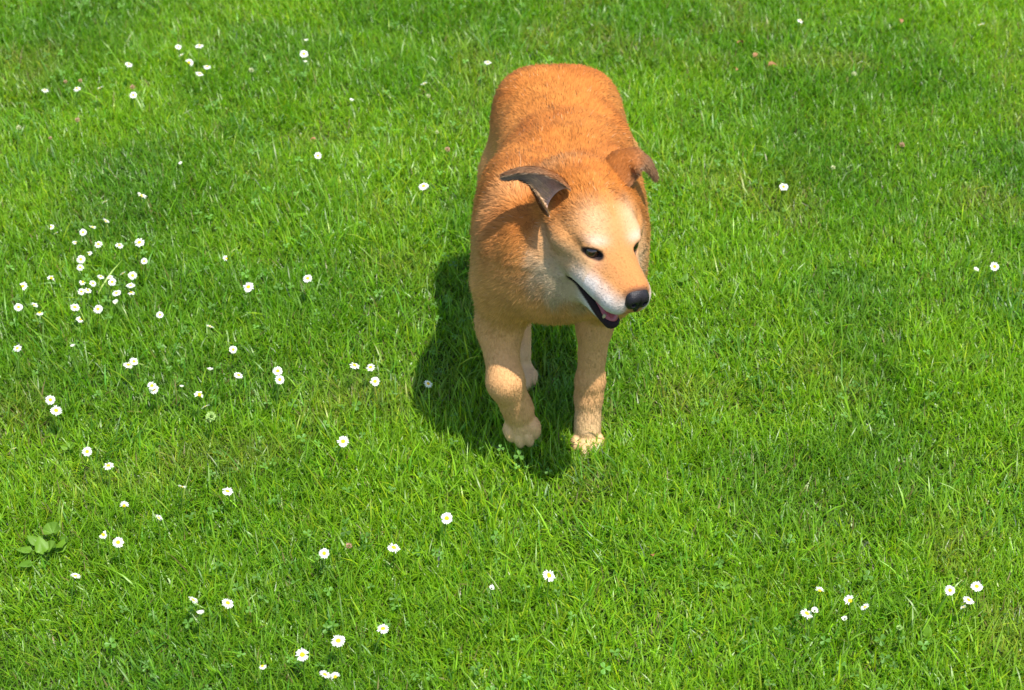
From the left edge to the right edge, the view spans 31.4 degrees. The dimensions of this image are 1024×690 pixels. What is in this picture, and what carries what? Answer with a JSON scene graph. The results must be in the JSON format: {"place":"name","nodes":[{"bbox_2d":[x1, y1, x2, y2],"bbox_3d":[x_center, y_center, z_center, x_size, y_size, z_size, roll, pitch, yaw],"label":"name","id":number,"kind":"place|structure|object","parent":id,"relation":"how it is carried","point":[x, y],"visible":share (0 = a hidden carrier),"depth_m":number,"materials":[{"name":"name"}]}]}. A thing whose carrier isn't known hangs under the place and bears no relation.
{"place":"outdoors","nodes":[
{"label":"outdoors","id":0,"kind":"place"},
{"bbox_2d":[0,0,1023,689],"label":"ground","id":1,"kind":"structure","parent":0,"point":[574,674],"depth_m":3.08,"materials":[{"name":"green plant"}]},
{"bbox_2d":[13,345,20,377],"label":"daisy","id":2,"kind":"object","parent":1,"relation":"on","point":[18,348],"visible":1,"depth_m":3.13,"materials":[{"name":"white plant"}]},
{"bbox_2d":[14,303,22,317],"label":"daisy","id":3,"kind":"object","parent":1,"relation":"on","point":[18,307],"visible":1,"depth_m":3.22,"materials":[{"name":"white plant"}]},
{"bbox_2d":[16,125,20,149],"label":"clover flower","id":4,"kind":"object","parent":1,"relation":"on","point":[18,127],"visible":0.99,"depth_m":3.72,"materials":[{"name":"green plant"}]},
{"bbox_2d":[20,282,27,306],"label":"daisy","id":5,"kind":"object","parent":1,"relation":"on","point":[23,286],"visible":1,"depth_m":3.28,"materials":[{"name":"white plant"}]},
{"bbox_2d":[15,522,67,566],"bbox_3d":[-0.729,0.316,2.814,0.086,0.044,0.058,-21,43,-25],"label":"broadleaf weed","id":6,"kind":"object","parent":1,"relation":"on","point":[41,544],"visible":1,"depth_m":2.81,"materials":[{"name":"green plant"}]},
{"bbox_2d":[45,395,55,428],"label":"daisy","id":7,"kind":"object","parent":1,"relation":"on","point":[50,399],"visible":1,"depth_m":3.02,"materials":[{"name":"white plant"}]},
{"bbox_2d":[47,276,54,300],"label":"daisy","id":8,"kind":"object","parent":1,"relation":"on","point":[50,277],"visible":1,"depth_m":3.28,"materials":[{"name":"white plant"}]},
{"bbox_2d":[50,405,64,438],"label":"daisy","id":9,"kind":"object","parent":1,"relation":"on","point":[56,411],"visible":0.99,"depth_m":3.00,"materials":[{"name":"white plant"}]},
{"bbox_2d":[60,442,74,449],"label":"broadleaf weed","id":10,"kind":"object","parent":1,"relation":"on","point":[70,445],"visible":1,"depth_m":3.00,"materials":[{"name":"green plant"}]},
{"bbox_2d":[71,573,80,604],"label":"daisy","id":11,"kind":"object","parent":1,"relation":"on","point":[75,575],"visible":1,"depth_m":2.71,"materials":[{"name":"white plant"}]},
{"bbox_2d":[71,304,84,322],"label":"daisy","id":12,"kind":"object","parent":1,"relation":"on","point":[74,307],"visible":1,"depth_m":3.22,"materials":[{"name":"white plant"}]},
{"bbox_2d":[76,316,82,348],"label":"daisy","id":13,"kind":"object","parent":1,"relation":"on","point":[79,320],"visible":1,"depth_m":3.19,"materials":[{"name":"white plant"}]},
{"bbox_2d":[77,288,84,313],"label":"daisy","id":14,"kind":"object","parent":1,"relation":"on","point":[81,291],"visible":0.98,"depth_m":3.26,"materials":[{"name":"white plant"}]},
{"bbox_2d":[77,255,85,285],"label":"daisy","id":15,"kind":"object","parent":1,"relation":"on","point":[80,259],"visible":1,"depth_m":3.34,"materials":[{"name":"white plant"}]},
{"bbox_2d":[77,265,86,298],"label":"daisy","id":16,"kind":"object","parent":1,"relation":"on","point":[79,267],"visible":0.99,"depth_m":3.32,"materials":[{"name":"white plant"}]},
{"bbox_2d":[79,229,88,264],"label":"daisy","id":17,"kind":"object","parent":1,"relation":"on","point":[82,232],"visible":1,"depth_m":3.40,"materials":[{"name":"white plant"}]},
{"bbox_2d":[84,288,90,314],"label":"daisy","id":18,"kind":"object","parent":1,"relation":"on","point":[86,290],"visible":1,"depth_m":3.26,"materials":[{"name":"white plant"}]},
{"bbox_2d":[82,447,100,484],"bbox_3d":[-0.677,0.196,2.946,0.028,0.072,0.014,14,40,17],"label":"daisy","id":19,"kind":"object","parent":1,"relation":"on","point":[86,451],"visible":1,"depth_m":2.93,"materials":[{"name":"white plant"}]},
{"bbox_2d":[89,281,95,304],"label":"daisy","id":20,"kind":"object","parent":1,"relation":"on","point":[92,283],"visible":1,"depth_m":3.28,"materials":[{"name":"white plant"}]},
{"bbox_2d":[93,305,101,339],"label":"daisy","id":21,"kind":"object","parent":1,"relation":"on","point":[98,309],"visible":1,"depth_m":3.21,"materials":[{"name":"white plant"}]},
{"bbox_2d":[95,241,102,260],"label":"daisy","id":22,"kind":"object","parent":1,"relation":"on","point":[98,243],"visible":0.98,"depth_m":3.38,"materials":[{"name":"white plant"}]},
{"bbox_2d":[97,275,111,298],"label":"daisy","id":23,"kind":"object","parent":1,"relation":"on","point":[100,277],"visible":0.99,"depth_m":3.30,"materials":[{"name":"white plant"}]},
{"bbox_2d":[99,530,112,565],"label":"daisy","id":24,"kind":"object","parent":1,"relation":"on","point":[103,535],"visible":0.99,"depth_m":2.78,"materials":[{"name":"white plant"}]},
{"bbox_2d":[103,462,112,485],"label":"daisy","id":25,"kind":"object","parent":1,"relation":"on","point":[108,465],"visible":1,"depth_m":2.91,"materials":[{"name":"white plant"}]},
{"bbox_2d":[108,279,115,302],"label":"daisy","id":26,"kind":"object","parent":1,"relation":"on","point":[111,282],"visible":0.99,"depth_m":3.27,"materials":[{"name":"white plant"}]},
{"bbox_2d":[112,290,122,314],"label":"daisy","id":27,"kind":"object","parent":1,"relation":"on","point":[115,293],"visible":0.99,"depth_m":3.26,"materials":[{"name":"white plant"}]},
{"bbox_2d":[113,537,123,569],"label":"daisy","id":28,"kind":"object","parent":1,"relation":"on","point":[118,542],"visible":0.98,"depth_m":2.77,"materials":[{"name":"white plant"}]},
{"bbox_2d":[115,243,126,270],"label":"daisy","id":29,"kind":"object","parent":1,"relation":"on","point":[119,245],"visible":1,"depth_m":3.37,"materials":[{"name":"white plant"}]},
{"bbox_2d":[112,299,132,328],"bbox_3d":[-0.693,-0.050,3.248,0.035,0.066,0.011,19,42,23],"label":"daisy","id":30,"kind":"object","parent":1,"relation":"on","point":[115,301],"visible":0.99,"depth_m":3.24,"materials":[{"name":"white plant"}]},
{"bbox_2d":[120,501,128,524],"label":"daisy","id":31,"kind":"object","parent":1,"relation":"on","point":[123,503],"visible":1,"depth_m":2.84,"materials":[{"name":"white plant"}]},
{"bbox_2d":[123,362,134,383],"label":"daisy","id":32,"kind":"object","parent":1,"relation":"on","point":[127,365],"visible":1,"depth_m":3.10,"materials":[{"name":"white plant"}]},
{"bbox_2d":[126,283,136,311],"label":"daisy","id":33,"kind":"object","parent":1,"relation":"on","point":[130,285],"visible":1,"depth_m":3.28,"materials":[{"name":"white plant"}]},
{"bbox_2d":[125,62,140,86],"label":"daisy","id":34,"kind":"object","parent":1,"relation":"on","point":[129,65],"visible":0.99,"depth_m":3.92,"materials":[{"name":"white plant"}]},
{"bbox_2d":[128,271,138,295],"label":"daisy","id":35,"kind":"object","parent":1,"relation":"on","point":[132,275],"visible":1,"depth_m":3.30,"materials":[{"name":"white plant"}]},
{"bbox_2d":[130,357,137,380],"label":"daisy","id":36,"kind":"object","parent":1,"relation":"on","point":[133,360],"visible":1,"depth_m":3.10,"materials":[{"name":"white plant"}]},
{"bbox_2d":[130,92,138,111],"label":"daisy","id":37,"kind":"object","parent":1,"relation":"on","point":[132,94],"visible":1,"depth_m":3.82,"materials":[{"name":"white plant"}]},
{"bbox_2d":[134,238,144,267],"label":"daisy","id":38,"kind":"object","parent":1,"relation":"on","point":[139,242],"visible":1,"depth_m":3.38,"materials":[{"name":"white plant"}]},
{"bbox_2d":[138,192,145,221],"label":"daisy","id":39,"kind":"object","parent":1,"relation":"on","point":[143,195],"visible":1,"depth_m":3.52,"materials":[{"name":"white plant"}]},
{"bbox_2d":[141,258,147,279],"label":"daisy","id":40,"kind":"object","parent":1,"relation":"on","point":[143,260],"visible":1,"depth_m":3.33,"materials":[{"name":"white plant"}]},
{"bbox_2d":[148,382,156,409],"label":"daisy","id":41,"kind":"object","parent":1,"relation":"on","point":[151,385],"visible":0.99,"depth_m":3.04,"materials":[{"name":"white plant"}]},
{"bbox_2d":[149,386,158,411],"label":"daisy","id":42,"kind":"object","parent":1,"relation":"on","point":[154,391],"visible":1,"depth_m":3.05,"materials":[{"name":"white plant"}]},
{"bbox_2d":[156,515,161,552],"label":"daisy","id":43,"kind":"object","parent":1,"relation":"on","point":[159,517],"visible":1,"depth_m":2.82,"materials":[{"name":"white plant"}]},
{"bbox_2d":[156,311,164,335],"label":"daisy","id":44,"kind":"object","parent":1,"relation":"on","point":[159,314],"visible":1,"depth_m":3.20,"materials":[{"name":"white plant"}]},
{"bbox_2d":[186,58,193,81],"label":"daisy","id":45,"kind":"object","parent":1,"relation":"on","point":[190,62],"visible":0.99,"depth_m":3.91,"materials":[{"name":"white plant"}]},
{"bbox_2d":[190,597,203,627],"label":"daisy","id":46,"kind":"object","parent":1,"relation":"on","point":[193,599],"visible":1,"depth_m":2.66,"materials":[{"name":"white plant"}]},
{"bbox_2d":[194,391,202,426],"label":"daisy","id":47,"kind":"object","parent":1,"relation":"on","point":[197,393],"visible":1,"depth_m":3.03,"materials":[{"name":"white plant"}]},
{"bbox_2d":[195,44,201,64],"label":"daisy","id":48,"kind":"object","parent":1,"relation":"on","point":[199,46],"visible":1,"depth_m":3.96,"materials":[{"name":"white plant"}]},
{"bbox_2d":[196,610,207,634],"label":"daisy","id":49,"kind":"object","parent":1,"relation":"on","point":[200,611],"visible":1,"depth_m":2.65,"materials":[{"name":"white plant"}]},
{"bbox_2d":[196,72,214,99],"bbox_3d":[-0.655,-0.553,3.896,0.037,0.068,0.019,0,38,0],"label":"daisy","id":50,"kind":"object","parent":1,"relation":"on","point":[198,74],"visible":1,"depth_m":3.88,"materials":[{"name":"white plant"}]},
{"bbox_2d":[206,411,215,434],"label":"clover flower","id":51,"kind":"object","parent":1,"relation":"on","point":[211,419],"visible":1,"depth_m":3.00,"materials":[{"name":"green plant"}]},
{"bbox_2d":[207,367,214,394],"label":"daisy","id":52,"kind":"object","parent":1,"relation":"on","point":[210,368],"visible":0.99,"depth_m":3.08,"materials":[{"name":"white plant"}]},
{"bbox_2d":[206,324,219,357],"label":"daisy","id":53,"kind":"object","parent":1,"relation":"on","point":[212,336],"visible":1,"depth_m":3.17,"materials":[{"name":"white plant"}]},
{"bbox_2d":[222,599,233,629],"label":"daisy","id":54,"kind":"object","parent":1,"relation":"on","point":[227,602],"visible":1,"depth_m":2.66,"materials":[{"name":"white plant"}]},
{"bbox_2d":[222,487,233,509],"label":"daisy","id":55,"kind":"object","parent":1,"relation":"on","point":[227,491],"visible":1,"depth_m":2.87,"materials":[{"name":"white plant"}]},
{"bbox_2d":[229,346,247,372],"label":"daisy","id":56,"kind":"object","parent":1,"relation":"on","point":[233,350],"visible":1,"depth_m":3.12,"materials":[{"name":"white plant"}]},
{"bbox_2d":[234,372,242,397],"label":"daisy","id":57,"kind":"object","parent":1,"relation":"on","point":[238,375],"visible":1,"depth_m":3.07,"materials":[{"name":"white plant"}]},
{"bbox_2d":[243,283,253,318],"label":"daisy","id":58,"kind":"object","parent":1,"relation":"on","point":[248,288],"visible":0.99,"depth_m":3.27,"materials":[{"name":"white plant"}]},
{"bbox_2d":[259,665,265,684],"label":"daisy","id":59,"kind":"object","parent":1,"relation":"on","point":[262,666],"visible":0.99,"depth_m":2.57,"materials":[{"name":"white plant"}]},
{"bbox_2d":[273,366,282,394],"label":"daisy","id":60,"kind":"object","parent":1,"relation":"on","point":[277,370],"visible":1,"depth_m":3.09,"materials":[{"name":"white plant"}]},
{"bbox_2d":[275,375,283,410],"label":"daisy","id":61,"kind":"object","parent":1,"relation":"on","point":[279,380],"visible":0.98,"depth_m":3.07,"materials":[{"name":"white plant"}]},
{"bbox_2d":[288,212,306,219],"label":"broadleaf weed","id":62,"kind":"object","parent":1,"relation":"on","point":[296,217],"visible":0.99,"depth_m":3.54,"materials":[{"name":"green plant"}]},
{"bbox_2d":[295,648,308,674],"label":"daisy","id":63,"kind":"object","parent":1,"relation":"on","point":[302,653],"visible":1,"depth_m":2.59,"materials":[{"name":"white plant"}]},
{"bbox_2d":[300,51,307,81],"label":"daisy","id":64,"kind":"object","parent":1,"relation":"on","point":[303,54],"visible":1,"depth_m":3.94,"materials":[{"name":"white plant"}]},
{"bbox_2d":[303,275,317,303],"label":"daisy","id":65,"kind":"object","parent":1,"relation":"on","point":[307,278],"visible":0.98,"depth_m":3.28,"materials":[{"name":"white plant"}]},
{"bbox_2d":[319,548,328,574],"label":"daisy","id":66,"kind":"object","parent":1,"relation":"on","point":[324,553],"visible":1,"depth_m":2.75,"materials":[{"name":"white plant"}]},
{"bbox_2d":[320,670,330,688],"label":"daisy","id":67,"kind":"object","parent":1,"relation":"on","point":[324,673],"visible":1,"depth_m":2.56,"materials":[{"name":"white plant"}]},
{"bbox_2d":[330,635,345,667],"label":"daisy","id":68,"kind":"object","parent":1,"relation":"on","point":[338,640],"visible":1,"depth_m":2.61,"materials":[{"name":"white plant"}]},
{"bbox_2d":[331,672,345,689],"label":"daisy","id":69,"kind":"object","parent":1,"relation":"on","point":[334,674],"visible":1,"depth_m":2.56,"materials":[{"name":"white plant"}]},
{"bbox_2d":[336,436,348,456],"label":"daisy","id":70,"kind":"object","parent":1,"relation":"on","point":[343,440],"visible":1,"depth_m":2.95,"materials":[{"name":"white plant"}]},
{"bbox_2d":[346,543,355,568],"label":"clover flower","id":71,"kind":"object","parent":1,"relation":"on","point":[348,544],"visible":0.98,"depth_m":2.78,"materials":[{"name":"pink plant"}]},
{"bbox_2d":[349,362,365,389],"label":"daisy","id":72,"kind":"object","parent":1,"relation":"on","point":[355,365],"visible":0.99,"depth_m":3.10,"materials":[{"name":"white plant"}]},
{"bbox_2d":[363,364,374,389],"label":"daisy","id":73,"kind":"object","parent":1,"relation":"on","point":[370,367],"visible":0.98,"depth_m":3.11,"materials":[{"name":"white plant"}]},
{"bbox_2d":[370,377,380,406],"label":"daisy","id":74,"kind":"object","parent":1,"relation":"on","point":[375,380],"visible":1,"depth_m":3.07,"materials":[{"name":"white plant"}]},
{"bbox_2d":[372,624,388,662],"bbox_3d":[-0.192,0.436,2.652,0.028,0.073,0.020,0,38,0],"label":"daisy","id":75,"kind":"object","parent":1,"relation":"on","point":[382,628],"visible":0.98,"depth_m":2.63,"materials":[{"name":"white plant"}]},
{"bbox_2d":[387,543,399,570],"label":"daisy","id":76,"kind":"object","parent":1,"relation":"on","point":[392,548],"visible":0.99,"depth_m":2.77,"materials":[{"name":"white plant"}]},
{"bbox_2d":[419,183,428,212],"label":"daisy","id":77,"kind":"object","parent":1,"relation":"on","point":[423,186],"visible":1,"depth_m":3.53,"materials":[{"name":"white plant"}]},
{"bbox_2d":[421,380,431,407],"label":"daisy","id":78,"kind":"object","parent":1,"relation":"on","point":[428,383],"visible":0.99,"depth_m":3.08,"materials":[{"name":"white plant"}]},
{"bbox_2d":[441,513,451,541],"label":"daisy","id":79,"kind":"object","parent":1,"relation":"on","point":[446,518],"visible":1,"depth_m":2.82,"materials":[{"name":"white plant"}]},
{"bbox_2d":[484,60,490,79],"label":"daisy","id":80,"kind":"object","parent":1,"relation":"on","point":[487,62],"visible":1,"depth_m":3.91,"materials":[{"name":"white plant"}]},
{"bbox_2d":[489,584,493,620],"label":"daisy","id":81,"kind":"object","parent":1,"relation":"on","point":[491,587],"visible":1,"depth_m":2.69,"materials":[{"name":"white plant"}]},
{"bbox_2d":[0,0,1023,689],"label":"clover leaves","id":82,"kind":"object","parent":1,"relation":"on","point":[344,532],"visible":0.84,"depth_m":3.15,"materials":[{"name":"green plant"}]},
{"bbox_2d":[542,570,554,605],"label":"daisy","id":83,"kind":"object","parent":1,"relation":"on","point":[550,576],"visible":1,"depth_m":2.70,"materials":[{"name":"white plant"}]},
{"bbox_2d":[468,61,659,456],"bbox_3d":[0.077,-0.167,2.988,0.298,0.598,0.728,0,38,0],"label":"dog","id":84,"kind":"object","parent":1,"relation":"on","point":[560,232],"visible":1,"depth_m":2.76},
{"bbox_2d":[676,272,687,281],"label":"broadleaf weed","id":85,"kind":"object","parent":1,"relation":"on","point":[684,278],"visible":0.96,"depth_m":3.37,"materials":[{"name":"green plant"}]},
{"bbox_2d":[720,581,747,595],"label":"broadleaf weed","id":86,"kind":"object","parent":1,"relation":"on","point":[740,586],"visible":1,"depth_m":2.75,"materials":[{"name":"green plant"}]},
{"bbox_2d":[779,183,787,211],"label":"daisy","id":87,"kind":"object","parent":1,"relation":"on","point":[784,187],"visible":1,"depth_m":3.54,"materials":[{"name":"white plant"}]},
{"bbox_2d":[800,608,812,642],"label":"daisy","id":88,"kind":"object","parent":1,"relation":"on","point":[805,613],"visible":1,"depth_m":2.64,"materials":[{"name":"white plant"}]},
{"bbox_2d":[807,607,817,641],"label":"daisy","id":89,"kind":"object","parent":1,"relation":"on","point":[814,608],"visible":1,"depth_m":2.64,"materials":[{"name":"white plant"}]},
{"bbox_2d":[807,587,823,610],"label":"daisy","id":90,"kind":"object","parent":1,"relation":"on","point":[819,589],"visible":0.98,"depth_m":2.68,"materials":[{"name":"white plant"}]},
{"bbox_2d":[841,616,849,656],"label":"daisy","id":91,"kind":"object","parent":1,"relation":"on","point":[843,617],"visible":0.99,"depth_m":2.64,"materials":[{"name":"white plant"}]},
{"bbox_2d":[844,595,852,631],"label":"daisy","id":92,"kind":"object","parent":1,"relation":"on","point":[848,598],"visible":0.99,"depth_m":2.66,"materials":[{"name":"white plant"}]},
{"bbox_2d":[853,603,868,646],"bbox_3d":[0.510,0.408,2.662,0.012,0.073,0.026,13,40,16],"label":"daisy","id":93,"kind":"object","parent":1,"relation":"on","point":[865,606],"visible":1,"depth_m":2.65,"materials":[{"name":"white plant"}]},
{"bbox_2d":[897,625,902,647],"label":"clover flower","id":94,"kind":"object","parent":1,"relation":"on","point":[900,626],"visible":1,"depth_m":2.63,"materials":[{"name":"green plant"}]},
{"bbox_2d":[899,142,906,169],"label":"clover flower","id":95,"kind":"object","parent":1,"relation":"on","point":[901,143],"visible":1,"depth_m":3.69,"materials":[{"name":"brown plant"}]},
{"bbox_2d":[923,626,937,642],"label":"broadleaf weed","id":96,"kind":"object","parent":1,"relation":"on","point":[926,631],"visible":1,"depth_m":2.67,"materials":[{"name":"green plant"}]},
{"bbox_2d":[934,585,954,618],"bbox_3d":[0.638,0.384,2.701,0.027,0.069,0.013,0,38,0],"label":"daisy","id":97,"kind":"object","parent":1,"relation":"on","point":[950,590],"visible":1,"depth_m":2.68,"materials":[{"name":"white plant"}]},
{"bbox_2d":[957,605,965,636],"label":"daisy","id":98,"kind":"object","parent":1,"relation":"on","point":[962,607],"visible":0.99,"depth_m":2.66,"materials":[{"name":"green plant"}]},
{"bbox_2d":[963,596,973,620],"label":"daisy","id":99,"kind":"object","parent":1,"relation":"on","point":[968,600],"visible":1,"depth_m":2.67,"materials":[{"name":"white plant"}]},
{"bbox_2d":[961,267,978,296],"bbox_3d":[0.833,-0.111,3.319,0.023,0.075,0.010,5,38,7],"label":"daisy","id":100,"kind":"object","parent":1,"relation":"on","point":[976,269],"visible":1,"depth_m":3.31,"materials":[{"name":"white plant"}]},
{"bbox_2d":[970,581,982,614],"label":"daisy","id":101,"kind":"object","parent":1,"relation":"on","point":[976,586],"visible":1,"depth_m":2.69,"materials":[{"name":"white plant"}]},
{"bbox_2d":[990,262,998,290],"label":"daisy","id":102,"kind":"object","parent":1,"relation":"on","point":[994,266],"visible":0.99,"depth_m":3.31,"materials":[{"name":"white plant"}]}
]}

